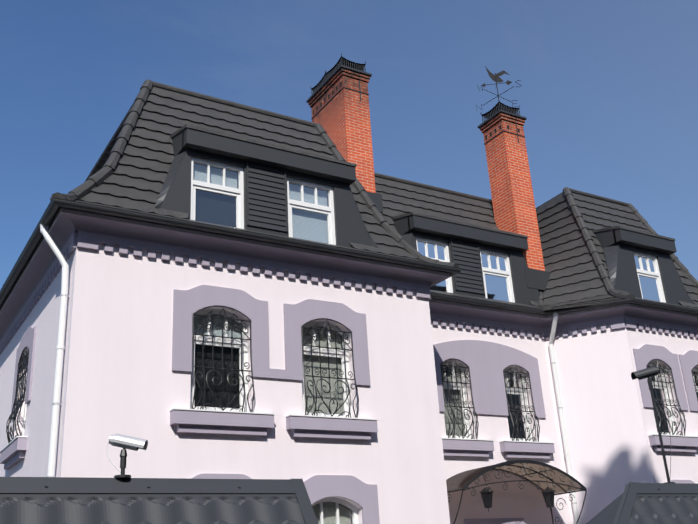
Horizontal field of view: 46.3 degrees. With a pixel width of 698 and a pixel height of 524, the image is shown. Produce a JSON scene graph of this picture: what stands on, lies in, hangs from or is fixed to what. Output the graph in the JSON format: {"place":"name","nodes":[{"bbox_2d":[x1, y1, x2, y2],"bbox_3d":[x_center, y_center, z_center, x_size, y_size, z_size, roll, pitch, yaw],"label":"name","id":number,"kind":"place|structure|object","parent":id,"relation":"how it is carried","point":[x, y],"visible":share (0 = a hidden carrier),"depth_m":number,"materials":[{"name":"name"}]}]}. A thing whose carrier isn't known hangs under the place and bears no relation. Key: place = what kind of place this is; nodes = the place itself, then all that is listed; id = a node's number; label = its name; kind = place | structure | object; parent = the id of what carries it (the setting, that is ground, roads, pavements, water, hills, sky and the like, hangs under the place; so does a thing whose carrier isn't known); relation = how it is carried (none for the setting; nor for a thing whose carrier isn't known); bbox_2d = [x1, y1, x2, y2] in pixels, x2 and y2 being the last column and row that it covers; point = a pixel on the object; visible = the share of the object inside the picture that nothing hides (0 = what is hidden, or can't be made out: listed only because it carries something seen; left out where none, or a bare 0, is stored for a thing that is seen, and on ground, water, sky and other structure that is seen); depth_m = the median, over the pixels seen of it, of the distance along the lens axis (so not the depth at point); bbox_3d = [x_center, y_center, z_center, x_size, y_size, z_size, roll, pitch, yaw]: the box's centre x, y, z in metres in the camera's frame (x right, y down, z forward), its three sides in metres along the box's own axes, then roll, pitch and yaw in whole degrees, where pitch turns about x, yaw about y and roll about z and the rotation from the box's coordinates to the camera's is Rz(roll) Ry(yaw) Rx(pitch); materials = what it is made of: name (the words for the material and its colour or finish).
{"place":"outdoors","nodes":[
{"label":"outdoors","id":0,"kind":"place"},
{"bbox_2d":[192,164,328,337],"bbox_3d":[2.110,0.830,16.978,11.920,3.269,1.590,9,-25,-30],"label":"house blind","id":1,"kind":"object","parent":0,"point":[200,176],"depth_m":14.90,"materials":[{"name":"white fabric"}]},
{"bbox_2d":[0,54,697,315],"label":"roof trim","id":2,"kind":"structure","parent":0,"point":[267,171],"depth_m":18.37,"materials":[{"name":"black metal"}]},
{"bbox_2d":[311,56,519,117],"bbox_3d":[1.763,-4.267,21.284,5.347,0.600,1.669,5,-23,-22],"label":"metal cap","id":3,"kind":"object","parent":2,"relation":"on","point":[337,63],"visible":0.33,"depth_m":20.59,"materials":[{"name":"black metal"}]},
{"bbox_2d":[476,66,521,109],"bbox_3d":[3.978,-4.673,21.939,1.142,1.500,1.002,-5,-21,5],"label":"weather vane","id":4,"kind":"object","parent":3,"relation":"on","point":[496,78],"visible":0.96,"depth_m":22.03,"materials":[{"name":"black metal"}]},
{"bbox_2d":[313,81,519,139],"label":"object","id":5,"kind":"object","parent":2,"relation":"in","point":[341,85],"visible":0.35,"depth_m":20.51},
{"bbox_2d":[0,0,697,289],"label":"sky","id":6,"kind":"structure","parent":0,"point":[607,95],"materials":[{"name":"blue"}]},
{"bbox_2d":[6,305,697,523],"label":"wrought iron","id":7,"kind":"object","parent":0,"point":[487,494],"visible":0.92,"depth_m":14.72,"materials":[{"name":"black metal"}]},
{"bbox_2d":[50,79,697,310],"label":"roof tiles","id":8,"kind":"object","parent":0,"point":[130,170],"visible":0.38,"depth_m":16.64,"materials":[{"name":"grey tile"}]},
{"bbox_2d":[301,327,464,523],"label":"curtains","id":9,"kind":"object","parent":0,"point":[328,519],"depth_m":13.82,"materials":[{"name":"white fabric"}]},
{"bbox_2d":[192,162,697,523],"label":"window glass","id":10,"kind":"object","parent":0,"point":[497,287],"visible":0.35,"depth_m":17.55,"materials":[{"name":"clear glass"}]},
{"bbox_2d":[446,463,583,493],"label":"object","id":11,"kind":"structure","parent":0,"point":[459,480],"depth_m":16.23,"materials":[{"name":"brown glass"}]},
{"bbox_2d":[631,367,659,379],"bbox_3d":[2.860,1.073,7.886,0.270,0.124,0.095,-1,-21,-6],"label":"security camera","id":12,"kind":"object","parent":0,"point":[647,372],"visible":1,"depth_m":7.85,"materials":[{"name":"black metal"}]},
{"label":"asphalt ground","id":13,"kind":"structure","parent":0,"visible":0},
{"bbox_2d":[0,477,697,523],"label":"metal roof","id":14,"kind":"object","parent":13,"relation":"on","point":[54,500],"visible":1,"depth_m":5.05,"materials":[{"name":"grey metal"}]},
{"bbox_2d":[106,442,120,472],"bbox_3d":[-1.435,1.198,5.015,0.112,0.223,0.018,0,-21,-8],"label":"cable","id":15,"kind":"object","parent":14,"relation":"on","point":[110,460],"visible":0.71,"depth_m":5.01,"materials":[{"name":"white"}]},
{"bbox_2d":[114,448,130,477],"bbox_3d":[-1.379,1.227,4.992,0.095,0.184,0.100,9,-25,-30],"label":"camera stand","id":16,"kind":"object","parent":14,"relation":"on","point":[123,455],"visible":0.98,"depth_m":4.97,"materials":[{"name":"black metal"}]},
{"bbox_2d":[109,434,147,450],"bbox_3d":[-1.361,1.111,5.037,0.235,0.113,0.084,-3,-21,-1],"label":"security camera","id":17,"kind":"object","parent":16,"relation":"attached to","point":[125,441],"visible":1,"depth_m":5.01,"materials":[{"name":"grey"}]},
{"bbox_2d":[647,374,674,482],"bbox_3d":[2.944,1.541,7.695,0.096,1.066,0.161,42,-49,-62],"label":"pole","id":18,"kind":"object","parent":14,"relation":"on","point":[649,382],"visible":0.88,"depth_m":7.68,"materials":[{"name":"black metal"}]},
{"bbox_2d":[0,230,697,523],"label":"exterior wall","id":19,"kind":"structure","parent":13,"relation":"on","point":[119,376],"depth_m":13.64,"materials":[{"name":"white paint"}]},
{"bbox_2d":[194,189,351,523],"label":"dark house room","id":20,"kind":"object","parent":19,"relation":"in","point":[220,213],"depth_m":12.97,"materials":[{"name":"black"}]},
{"bbox_2d":[47,294,576,503],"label":"brackets","id":21,"kind":"object","parent":19,"relation":"attached to","point":[61,404],"visible":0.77,"depth_m":11.98,"materials":[{"name":"white metal"}]},
{"bbox_2d":[0,231,697,523],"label":"wall trim","id":22,"kind":"structure","parent":19,"relation":"attached to","point":[487,362],"depth_m":13.90,"materials":[{"name":"purple paint"}]},
{"bbox_2d":[0,156,697,523],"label":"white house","id":23,"kind":"structure","parent":19,"relation":"attached to","point":[238,196],"depth_m":14.18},
{"bbox_2d":[0,212,697,340],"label":"eaves soffit","id":24,"kind":"structure","parent":19,"relation":"attached to","point":[65,227],"depth_m":14.23,"materials":[{"name":"black metal"}]},
{"bbox_2d":[0,208,697,318],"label":"rain gutter","id":25,"kind":"object","parent":24,"relation":"attached to","point":[306,251],"visible":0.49,"depth_m":14.18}
]}

